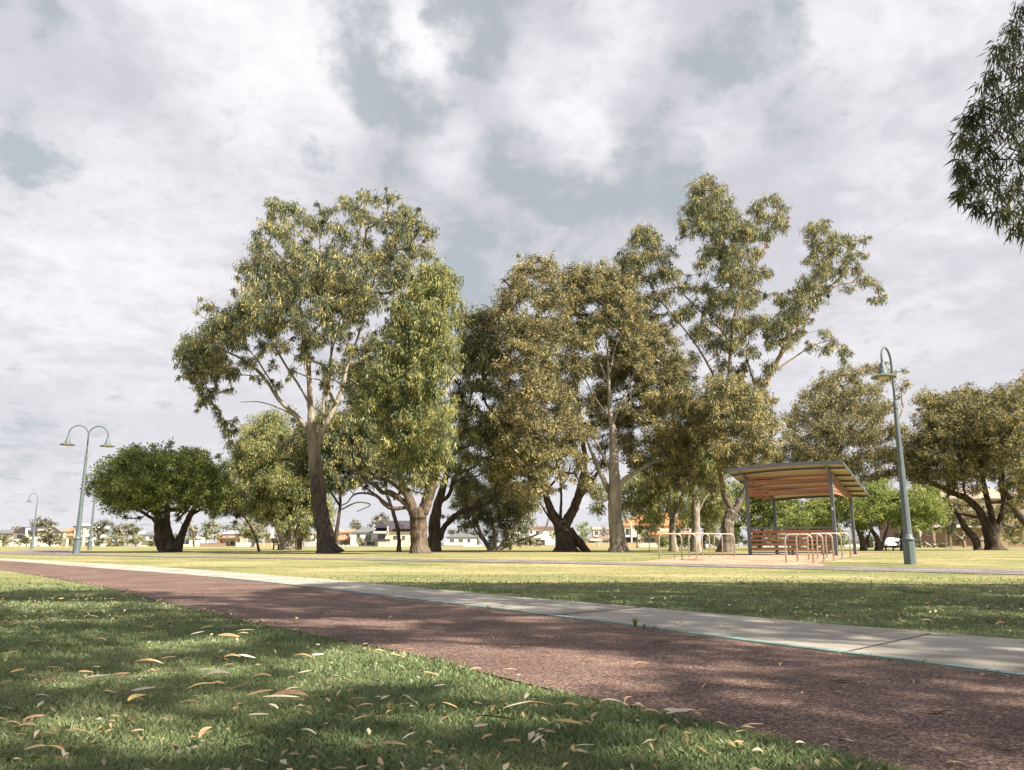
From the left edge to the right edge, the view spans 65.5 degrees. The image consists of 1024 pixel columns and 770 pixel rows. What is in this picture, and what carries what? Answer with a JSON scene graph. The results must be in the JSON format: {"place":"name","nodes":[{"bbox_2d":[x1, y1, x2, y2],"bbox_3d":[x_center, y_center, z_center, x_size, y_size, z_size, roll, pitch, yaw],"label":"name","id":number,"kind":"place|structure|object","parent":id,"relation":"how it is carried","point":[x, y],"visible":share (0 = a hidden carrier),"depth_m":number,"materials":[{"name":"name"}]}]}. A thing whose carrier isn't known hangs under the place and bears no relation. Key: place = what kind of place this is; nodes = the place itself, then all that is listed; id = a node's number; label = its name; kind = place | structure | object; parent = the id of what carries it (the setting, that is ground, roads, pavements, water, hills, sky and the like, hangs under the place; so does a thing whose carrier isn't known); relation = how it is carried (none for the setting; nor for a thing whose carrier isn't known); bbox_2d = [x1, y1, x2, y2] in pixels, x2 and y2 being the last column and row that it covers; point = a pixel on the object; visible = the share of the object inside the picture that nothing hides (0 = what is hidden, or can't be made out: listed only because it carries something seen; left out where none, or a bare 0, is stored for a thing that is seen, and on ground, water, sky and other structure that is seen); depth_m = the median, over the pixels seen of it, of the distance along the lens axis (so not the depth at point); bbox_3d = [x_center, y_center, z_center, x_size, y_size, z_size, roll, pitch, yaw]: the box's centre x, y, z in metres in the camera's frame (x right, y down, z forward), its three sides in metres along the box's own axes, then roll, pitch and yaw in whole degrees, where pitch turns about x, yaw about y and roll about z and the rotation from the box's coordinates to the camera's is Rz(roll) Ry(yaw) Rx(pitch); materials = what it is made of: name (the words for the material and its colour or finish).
{"place":"outdoors","nodes":[
{"label":"outdoors","id":0,"kind":"place"},
{"bbox_2d":[0,561,1023,769],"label":"red path","id":1,"kind":"structure","parent":0,"point":[900,725],"depth_m":3.88,"materials":[{"name":"red asphalt"}]},
{"bbox_2d":[0,551,1023,769],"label":"leaf litter","id":2,"kind":"object","parent":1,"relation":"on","point":[389,703],"visible":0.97,"depth_m":3.44,"materials":[{"name":"brown plant"}]},
{"bbox_2d":[0,545,1023,769],"bbox_3d":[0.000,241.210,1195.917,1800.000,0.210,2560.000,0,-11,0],"label":"lawn","id":3,"kind":"structure","parent":0,"point":[927,558],"depth_m":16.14,"materials":[{"name":"green plant"}]},
{"bbox_2d":[0,532,13,545],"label":"tree","id":4,"kind":"object","parent":3,"relation":"on","point":[4,540],"visible":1,"depth_m":323.63,"materials":[{"name":"green plant"}]},
{"bbox_2d":[0,530,13,545],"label":"house","id":5,"kind":"structure","parent":3,"relation":"on","point":[3,532],"depth_m":373.51,"materials":[{"name":"grey tile"}]},
{"bbox_2d":[19,533,34,545],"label":"tree","id":6,"kind":"object","parent":3,"relation":"on","point":[26,540],"visible":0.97,"depth_m":318.09,"materials":[{"name":"green plant"}]},
{"bbox_2d":[26,493,37,548],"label":"street lamp","id":7,"kind":"object","parent":3,"relation":"on","point":[32,545],"visible":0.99,"depth_m":88.59,"materials":[{"name":"grey metal"}]},
{"bbox_2d":[9,527,60,545],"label":"house","id":8,"kind":"structure","parent":3,"relation":"on","point":[20,532],"depth_m":353.54,"materials":[{"name":"paint"}]},
{"bbox_2d":[29,516,57,526],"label":"tree","id":9,"kind":"object","parent":3,"relation":"on","point":[43,522],"visible":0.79,"depth_m":412.33,"materials":[{"name":"green plant"}]},
{"bbox_2d":[31,526,64,545],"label":"tree","id":10,"kind":"object","parent":3,"relation":"on","point":[49,537],"visible":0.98,"depth_m":318.54,"materials":[{"name":"green plant"}]},
{"bbox_2d":[59,527,74,545],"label":"house","id":11,"kind":"structure","parent":3,"relation":"on","point":[68,535],"depth_m":365.11,"materials":[{"name":"paint"}]},
{"bbox_2d":[59,425,114,553],"bbox_3d":[-20.029,4.859,37.172,2.353,6.023,0.673,4,-12,-20],"label":"street lamp","id":12,"kind":"object","parent":3,"relation":"on","point":[77,538],"visible":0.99,"depth_m":37.10,"materials":[{"name":"grey metal"}]},
{"bbox_2d":[81,478,96,549],"bbox_3d":[-34.251,10.191,64.069,1.349,6.182,0.672,1,-11,-6],"label":"street lamp","id":13,"kind":"object","parent":3,"relation":"on","point":[89,546],"visible":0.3,"depth_m":63.93,"materials":[{"name":"grey metal"}]},
{"bbox_2d":[73,524,108,545],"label":"building","id":14,"kind":"structure","parent":3,"relation":"on","point":[85,530],"depth_m":363.41,"materials":[{"name":"grey paint"}]},
{"bbox_2d":[92,519,112,545],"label":"tree","id":15,"kind":"object","parent":3,"relation":"on","point":[100,531],"visible":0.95,"depth_m":329.14,"materials":[{"name":"green plant"}]},
{"bbox_2d":[103,533,128,545],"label":"bush","id":16,"kind":"object","parent":3,"relation":"on","point":[115,542],"visible":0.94,"depth_m":293.91,"materials":[{"name":"green plant"}]},
{"bbox_2d":[109,520,141,545],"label":"tree","id":17,"kind":"object","parent":3,"relation":"on","point":[132,530],"visible":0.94,"depth_m":339.18,"materials":[{"name":"green plant"}]},
{"bbox_2d":[124,533,148,545],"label":"bush","id":18,"kind":"object","parent":3,"relation":"on","point":[135,539],"visible":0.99,"depth_m":289.24,"materials":[{"name":"green plant"}]},
{"bbox_2d":[138,531,177,545],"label":"house","id":19,"kind":"structure","parent":3,"relation":"on","point":[149,536],"depth_m":353.65,"materials":[{"name":"grey tile"}]},
{"bbox_2d":[80,437,242,551],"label":"paperbark tree","id":20,"kind":"object","parent":3,"relation":"on","point":[134,478],"visible":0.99,"depth_m":43.57,"materials":[{"name":"green plant"}]},
{"bbox_2d":[185,519,200,545],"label":"tree","id":21,"kind":"object","parent":3,"relation":"on","point":[193,531],"visible":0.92,"depth_m":314.20,"materials":[{"name":"green plant"}]},
{"bbox_2d":[183,537,207,543],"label":"house","id":22,"kind":"structure","parent":3,"relation":"on","point":[198,541],"depth_m":348.39,"materials":[{"name":"grey"}]},
{"bbox_2d":[200,519,222,542],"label":"tree","id":23,"kind":"object","parent":3,"relation":"on","point":[208,531],"visible":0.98,"depth_m":309.14,"materials":[{"name":"green plant"}]},
{"bbox_2d":[200,543,225,545],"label":"garden wall","id":24,"kind":"structure","parent":3,"relation":"on","point":[212,544],"depth_m":294.05,"materials":[{"name":"brown brick"}]},
{"bbox_2d":[196,446,260,550],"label":"gum tree","id":25,"kind":"object","parent":3,"relation":"on","point":[236,512],"visible":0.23,"depth_m":52.09,"materials":[{"name":"green plant"}]},
{"bbox_2d":[217,530,247,545],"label":"house","id":26,"kind":"structure","parent":3,"relation":"on","point":[228,538],"depth_m":323.93,"materials":[{"name":"metal"}]},
{"bbox_2d":[232,518,269,546],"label":"tree","id":27,"kind":"object","parent":3,"relation":"on","point":[245,531],"visible":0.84,"depth_m":146.89,"materials":[{"name":"green plant"}]},
{"bbox_2d":[264,530,278,542],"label":"house","id":28,"kind":"structure","parent":3,"relation":"on","point":[269,536],"depth_m":314.00,"materials":[{"name":"white paint"}]},
{"bbox_2d":[219,405,337,549],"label":"gum tree","id":29,"kind":"object","parent":3,"relation":"on","point":[281,502],"visible":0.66,"depth_m":65.05,"materials":[{"name":"green plant"}]},
{"bbox_2d":[272,689,307,695],"bbox_3d":[-0.835,1.160,3.002,0.135,0.008,0.039,0,5,0],"label":"fallen leaf","id":30,"kind":"object","parent":3,"relation":"on","point":[290,691],"visible":0.93,"depth_m":3.01,"materials":[{"name":"brown plant"}]},
{"bbox_2d":[171,186,439,552],"bbox_3d":[-11.068,-1.407,41.381,13.646,20.332,10.125,-6,-13,27],"label":"gum tree","id":31,"kind":"object","parent":3,"relation":"on","point":[347,291],"visible":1,"depth_m":40.02,"materials":[{"name":"green plant"}]},
{"bbox_2d":[303,531,316,546],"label":"tree","id":32,"kind":"object","parent":3,"relation":"on","point":[314,539],"visible":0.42,"depth_m":176.21,"materials":[{"name":"green plant"}]},
{"bbox_2d":[275,396,382,544],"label":"gum tree","id":33,"kind":"object","parent":3,"relation":"on","point":[337,431],"visible":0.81,"depth_m":45.62,"materials":[{"name":"green plant"}]},
{"bbox_2d":[338,529,354,544],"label":"house","id":34,"kind":"structure","parent":3,"relation":"on","point":[344,537],"depth_m":294.32,"materials":[{"name":"ceramic"}]},
{"bbox_2d":[348,518,362,529],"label":"tree","id":35,"kind":"object","parent":3,"relation":"on","point":[355,523],"visible":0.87,"depth_m":324.20,"materials":[{"name":"green plant"}]},
{"bbox_2d":[349,526,376,545],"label":"house","id":36,"kind":"structure","parent":3,"relation":"on","point":[366,532],"depth_m":286.80,"materials":[{"name":"white paint"}]},
{"bbox_2d":[367,511,388,527],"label":"tree","id":37,"kind":"object","parent":3,"relation":"on","point":[380,518],"visible":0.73,"depth_m":325.43,"materials":[{"name":"green plant"}]},
{"bbox_2d":[373,520,410,545],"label":"house","id":38,"kind":"structure","parent":3,"relation":"on","point":[385,531],"depth_m":279.01,"materials":[{"name":"paint"}]},
{"bbox_2d":[378,542,410,546],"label":"garden wall","id":39,"kind":"structure","parent":3,"relation":"on","point":[392,544],"depth_m":262.67,"materials":[{"name":"beige paint"}]},
{"bbox_2d":[333,256,467,553],"bbox_3d":[-5.421,0.662,36.701,6.714,14.231,8.117,0,-11,0],"label":"gum tree","id":40,"kind":"object","parent":3,"relation":"on","point":[404,395],"visible":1,"depth_m":35.10,"materials":[{"name":"green plant"}]},
{"bbox_2d":[331,329,476,551],"bbox_3d":[-6.661,3.222,48.536,9.190,13.800,6.017,0,-11,0],"label":"gum tree","id":41,"kind":"object","parent":3,"relation":"on","point":[364,349],"visible":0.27,"depth_m":47.59,"materials":[{"name":"green plant"}]},
{"bbox_2d":[446,532,477,544],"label":"house","id":42,"kind":"structure","parent":3,"relation":"on","point":[460,537],"depth_m":304.30,"materials":[{"name":"grey tile"}]},
{"bbox_2d":[427,302,542,550],"bbox_3d":[-1.438,3.178,53.153,8.811,15.789,17.430,0,-11,0],"label":"gum tree","id":43,"kind":"object","parent":3,"relation":"on","point":[482,339],"visible":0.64,"depth_m":47.99,"materials":[{"name":"green plant"}]},
{"bbox_2d":[441,480,548,550],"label":"gum tree","id":44,"kind":"object","parent":3,"relation":"on","point":[506,513],"visible":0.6,"depth_m":60.02,"materials":[{"name":"green plant"}]},
{"bbox_2d":[514,526,553,544],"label":"house","id":45,"kind":"structure","parent":3,"relation":"on","point":[544,536],"depth_m":294.73,"materials":[{"name":"white paint"}]},
{"bbox_2d":[482,250,606,551],"bbox_3d":[2.134,0.816,46.720,7.794,18.051,10.018,0,-11,0],"label":"gum tree","id":46,"kind":"object","parent":3,"relation":"on","point":[531,344],"visible":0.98,"depth_m":44.84,"materials":[{"name":"green plant"}]},
{"bbox_2d":[574,521,591,541],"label":"tree","id":47,"kind":"object","parent":3,"relation":"on","point":[583,530],"visible":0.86,"depth_m":206.59,"materials":[{"name":"green plant"}]},
{"bbox_2d":[584,535,608,542],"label":"house","id":48,"kind":"structure","parent":3,"relation":"on","point":[598,538],"depth_m":250.22,"materials":[{"name":"brown tile"}]},
{"bbox_2d":[586,542,609,546],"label":"garden wall","id":49,"kind":"structure","parent":3,"relation":"on","point":[598,544],"depth_m":210.67,"materials":[{"name":"beige brick"}]},
{"bbox_2d":[590,527,608,536],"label":"house","id":50,"kind":"structure","parent":3,"relation":"on","point":[595,530],"depth_m":413.01,"materials":[{"name":"grey paint"}]},
{"bbox_2d":[549,257,709,551],"bbox_3d":[7.066,1.169,49.431,9.820,18.242,12.336,0,-11,0],"label":"gum tree","id":51,"kind":"object","parent":3,"relation":"on","point":[669,376],"visible":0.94,"depth_m":46.29,"materials":[{"name":"green plant"}]},
{"bbox_2d":[622,508,638,547],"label":"tree","id":52,"kind":"object","parent":3,"relation":"on","point":[627,518],"visible":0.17,"depth_m":117.81,"materials":[{"name":"green plant"}]},
{"bbox_2d":[633,510,660,548],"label":"sapling","id":53,"kind":"object","parent":3,"relation":"on","point":[649,527],"visible":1,"depth_m":45.27,"materials":[{"name":"green plant"}]},
{"bbox_2d":[640,543,657,546],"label":"garden wall","id":54,"kind":"structure","parent":3,"relation":"on","point":[647,545],"depth_m":200.85,"materials":[{"name":"beige paint"}]},
{"bbox_2d":[623,513,690,542],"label":"house","id":55,"kind":"structure","parent":3,"relation":"on","point":[630,533],"depth_m":211.29,"materials":[{"name":"ceramic"}]},
{"bbox_2d":[586,425,736,550],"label":"gum tree","id":56,"kind":"object","parent":3,"relation":"on","point":[643,499],"visible":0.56,"depth_m":55.74,"materials":[{"name":"green plant"}]},
{"bbox_2d":[656,532,668,546],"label":"bush","id":57,"kind":"object","parent":3,"relation":"on","point":[664,540],"visible":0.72,"depth_m":146.53,"materials":[{"name":"green plant"}]},
{"bbox_2d":[667,523,685,547],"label":"bush","id":58,"kind":"object","parent":3,"relation":"on","point":[678,539],"visible":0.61,"depth_m":137.15,"materials":[{"name":"green plant"}]},
{"bbox_2d":[701,525,719,547],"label":"bush","id":59,"kind":"object","parent":3,"relation":"on","point":[717,541],"visible":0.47,"depth_m":117.56,"materials":[{"name":"green plant"}]},
{"bbox_2d":[685,488,744,548],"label":"tree","id":60,"kind":"object","parent":3,"relation":"on","point":[738,531],"visible":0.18,"depth_m":93.14,"materials":[{"name":"green plant"}]},
{"bbox_2d":[678,370,788,551],"bbox_3d":[12.617,4.428,45.945,6.577,10.454,11.063,0,-11,0],"label":"gum tree","id":61,"kind":"object","parent":3,"relation":"on","point":[723,407],"visible":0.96,"depth_m":42.96,"materials":[{"name":"green plant"}]},
{"bbox_2d":[735,515,747,547],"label":"bush","id":62,"kind":"object","parent":3,"relation":"on","point":[745,541],"visible":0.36,"depth_m":115.70,"materials":[{"name":"green plant"}]},
{"bbox_2d":[611,171,887,551],"bbox_3d":[14.706,-2.211,48.080,17.364,24.417,7.836,0,-11,0],"label":"gum tree","id":63,"kind":"object","parent":3,"relation":"on","point":[733,272],"visible":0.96,"depth_m":48.11,"materials":[{"name":"green plant"}]},
{"bbox_2d":[712,479,796,546],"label":"tree","id":64,"kind":"object","parent":3,"relation":"on","point":[760,507],"visible":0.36,"depth_m":63.69,"materials":[{"name":"green plant"}]},
{"bbox_2d":[755,498,843,546],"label":"tree","id":65,"kind":"object","parent":3,"relation":"on","point":[809,499],"visible":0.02,"depth_m":90.06,"materials":[{"name":"green plant"}]},
{"bbox_2d":[747,530,874,546],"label":"house","id":66,"kind":"structure","parent":3,"relation":"on","point":[850,535],"depth_m":187.27,"materials":[{"name":"grey tile"}]},
{"bbox_2d":[772,497,850,550],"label":"tree","id":67,"kind":"object","parent":3,"relation":"on","point":[802,516],"visible":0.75,"depth_m":57.95,"materials":[{"name":"green plant"}]},
{"bbox_2d":[761,358,914,546],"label":"gum tree","id":68,"kind":"object","parent":3,"relation":"on","point":[831,432],"visible":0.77,"depth_m":72.52,"materials":[{"name":"green plant"}]},
{"bbox_2d":[836,526,851,547],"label":"bush","id":69,"kind":"object","parent":3,"relation":"on","point":[839,529],"visible":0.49,"depth_m":122.41,"materials":[{"name":"green plant"}]},
{"bbox_2d":[857,535,874,547],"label":"bush","id":70,"kind":"object","parent":3,"relation":"on","point":[870,544],"visible":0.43,"depth_m":125.03,"materials":[{"name":"green plant"}]},
{"bbox_2d":[834,477,902,550],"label":"tree","id":71,"kind":"object","parent":3,"relation":"on","point":[874,506],"visible":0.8,"depth_m":56.12,"materials":[{"name":"green plant"}]},
{"bbox_2d":[873,538,899,547],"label":"parked car","id":72,"kind":"object","parent":3,"relation":"on","point":[888,541],"visible":0.31,"depth_m":114.94,"materials":[{"name":"white paint"}]},
{"bbox_2d":[870,346,916,564],"bbox_3d":[10.655,1.918,22.322,0.672,6.183,1.347,-7,-13,31],"label":"street lamp","id":73,"kind":"object","parent":3,"relation":"on","point":[908,545],"visible":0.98,"depth_m":22.39,"materials":[{"name":"grey metal"}]},
{"bbox_2d":[891,530,900,547],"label":"bush","id":74,"kind":"object","parent":3,"relation":"on","point":[896,534],"visible":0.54,"depth_m":103.01,"materials":[{"name":"green plant"}]},
{"bbox_2d":[913,528,922,547],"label":"bush","id":75,"kind":"object","parent":3,"relation":"on","point":[915,536],"visible":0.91,"depth_m":129.46,"materials":[{"name":"green plant"}]},
{"bbox_2d":[884,481,955,550],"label":"tree","id":76,"kind":"object","parent":3,"relation":"on","point":[925,507],"visible":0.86,"depth_m":55.13,"materials":[{"name":"green plant"}]},
{"bbox_2d":[915,540,952,547],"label":"hedge","id":77,"kind":"object","parent":3,"relation":"on","point":[934,544],"visible":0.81,"depth_m":133.29,"materials":[{"name":"green plant"}]},
{"bbox_2d":[941,511,958,548],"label":"sapling","id":78,"kind":"object","parent":3,"relation":"on","point":[952,525],"visible":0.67,"depth_m":82.61,"materials":[{"name":"green plant"}]},
{"bbox_2d":[879,488,1023,547],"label":"apartment building","id":79,"kind":"structure","parent":3,"relation":"on","point":[933,537],"depth_m":137.61,"materials":[{"name":"brown brick"}]},
{"bbox_2d":[895,381,1023,549],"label":"gum tree","id":80,"kind":"object","parent":3,"relation":"on","point":[952,430],"visible":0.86,"depth_m":64.34,"materials":[{"name":"green plant"}]},
{"bbox_2d":[952,526,1003,547],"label":"bush","id":81,"kind":"object","parent":3,"relation":"on","point":[962,536],"visible":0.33,"depth_m":107.98,"materials":[{"name":"green plant"}]},
{"bbox_2d":[944,1,1023,254],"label":"gum tree","id":82,"kind":"object","parent":3,"relation":"on","point":[962,194],"visible":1,"depth_m":8.94,"materials":[{"name":"green plant"}]},
{"bbox_2d":[972,367,1023,526],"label":"gum tree","id":83,"kind":"object","parent":3,"relation":"on","point":[1007,421],"visible":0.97,"depth_m":60.20,"materials":[{"name":"green plant"}]},
{"bbox_2d":[1001,532,1023,547],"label":"bush","id":84,"kind":"object","parent":3,"relation":"on","point":[1015,542],"visible":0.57,"depth_m":117.72,"materials":[{"name":"green plant"}]},
{"bbox_2d":[0,558,1023,677],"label":"concrete path","id":85,"kind":"structure","parent":0,"point":[979,651],"depth_m":5.89,"materials":[{"name":"grey concrete"}]},
{"bbox_2d":[268,577,929,651],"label":"concrete joints","id":86,"kind":"object","parent":85,"relation":"on","point":[635,607],"visible":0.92,"depth_m":5.38,"materials":[{"name":"grey concrete"}]},
{"bbox_2d":[222,577,1023,675],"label":"painted edge line","id":87,"kind":"object","parent":85,"relation":"on","point":[988,669],"visible":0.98,"depth_m":5.07,"materials":[{"name":"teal paint"}]},
{"bbox_2d":[0,549,1023,574],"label":"grey path","id":88,"kind":"structure","parent":0,"point":[862,568],"depth_m":22.28,"materials":[{"name":"concrete"}]},
{"bbox_2d":[0,0,1023,544],"label":"sky","id":89,"kind":"structure","parent":0,"point":[143,143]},
{"bbox_2d":[637,554,876,565],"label":"paved plaza","id":90,"kind":"structure","parent":0,"point":[762,559],"depth_m":25.03,"materials":[{"name":"beige concrete"}]},
{"bbox_2d":[658,533,683,559],"bbox_3d":[4.978,5.095,25.011,0.837,0.875,0.119,1,-11,-4],"label":"bike hoop","id":91,"kind":"object","parent":90,"relation":"on","point":[670,534],"visible":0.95,"depth_m":25.02,"materials":[{"name":"metal"}]},
{"bbox_2d":[674,533,696,557],"bbox_3d":[5.690,5.299,26.143,0.836,0.875,0.119,1,-11,-4],"label":"bike hoop","id":92,"kind":"object","parent":90,"relation":"on","point":[695,544],"visible":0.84,"depth_m":26.15,"materials":[{"name":"metal"}]},
{"bbox_2d":[688,533,710,556],"bbox_3d":[6.413,5.508,27.274,0.841,0.875,0.119,1,-11,-4],"label":"bike hoop","id":93,"kind":"object","parent":90,"relation":"on","point":[689,543],"visible":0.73,"depth_m":27.27,"materials":[{"name":"metal"}]},
{"bbox_2d":[701,533,723,555],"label":"bike hoop","id":94,"kind":"object","parent":90,"relation":"on","point":[712,533],"visible":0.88,"depth_m":28.42,"materials":[{"name":"metal"}]},
{"bbox_2d":[713,533,735,555],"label":"bike hoop","id":95,"kind":"object","parent":90,"relation":"on","point":[725,534],"visible":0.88,"depth_m":29.55,"materials":[{"name":"metal"}]},
{"bbox_2d":[726,461,867,555],"bbox_3d":[12.058,5.280,33.138,4.463,3.575,5.926,-7,-13,31],"label":"park shelter","id":96,"kind":"object","parent":90,"relation":"on","point":[774,483],"visible":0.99,"depth_m":31.77,"materials":[{"name":"wood"}]},
{"bbox_2d":[784,533,813,562],"bbox_3d":[8.146,4.664,22.604,0.874,0.885,0.118,-1,-11,3],"label":"bike hoop","id":97,"kind":"object","parent":90,"relation":"on","point":[810,536],"visible":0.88,"depth_m":22.62,"materials":[{"name":"metal"}]},
{"bbox_2d":[783,537,829,554],"bbox_3d":[12.291,6.652,32.986,1.900,0.765,1.720,-7,-13,31],"label":"picnic table","id":98,"kind":"object","parent":90,"relation":"on","point":[806,537],"visible":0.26,"depth_m":33.18,"materials":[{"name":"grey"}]},
{"bbox_2d":[795,533,825,561],"bbox_3d":[8.853,4.852,23.668,0.887,0.885,0.118,-1,-11,3],"label":"bike hoop","id":99,"kind":"object","parent":90,"relation":"on","point":[820,535],"visible":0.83,"depth_m":23.66,"materials":[{"name":"metal"}]},
{"bbox_2d":[807,533,834,559],"bbox_3d":[9.577,5.040,24.732,0.874,0.885,0.118,-1,-11,3],"label":"bike hoop","id":100,"kind":"object","parent":90,"relation":"on","point":[832,545],"visible":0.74,"depth_m":24.73,"materials":[{"name":"metal"}]},
{"bbox_2d":[816,533,843,558],"bbox_3d":[10.279,5.231,25.795,0.890,0.885,0.118,-1,-11,3],"label":"bike hoop","id":101,"kind":"object","parent":90,"relation":"on","point":[840,543],"visible":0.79,"depth_m":25.79,"materials":[{"name":"metal"}]},
{"bbox_2d":[825,533,852,557],"bbox_3d":[10.997,5.425,26.858,0.905,0.886,0.118,-1,-11,3],"label":"bike hoop","id":102,"kind":"object","parent":90,"relation":"on","point":[849,545],"visible":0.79,"depth_m":26.84,"materials":[{"name":"metal"}]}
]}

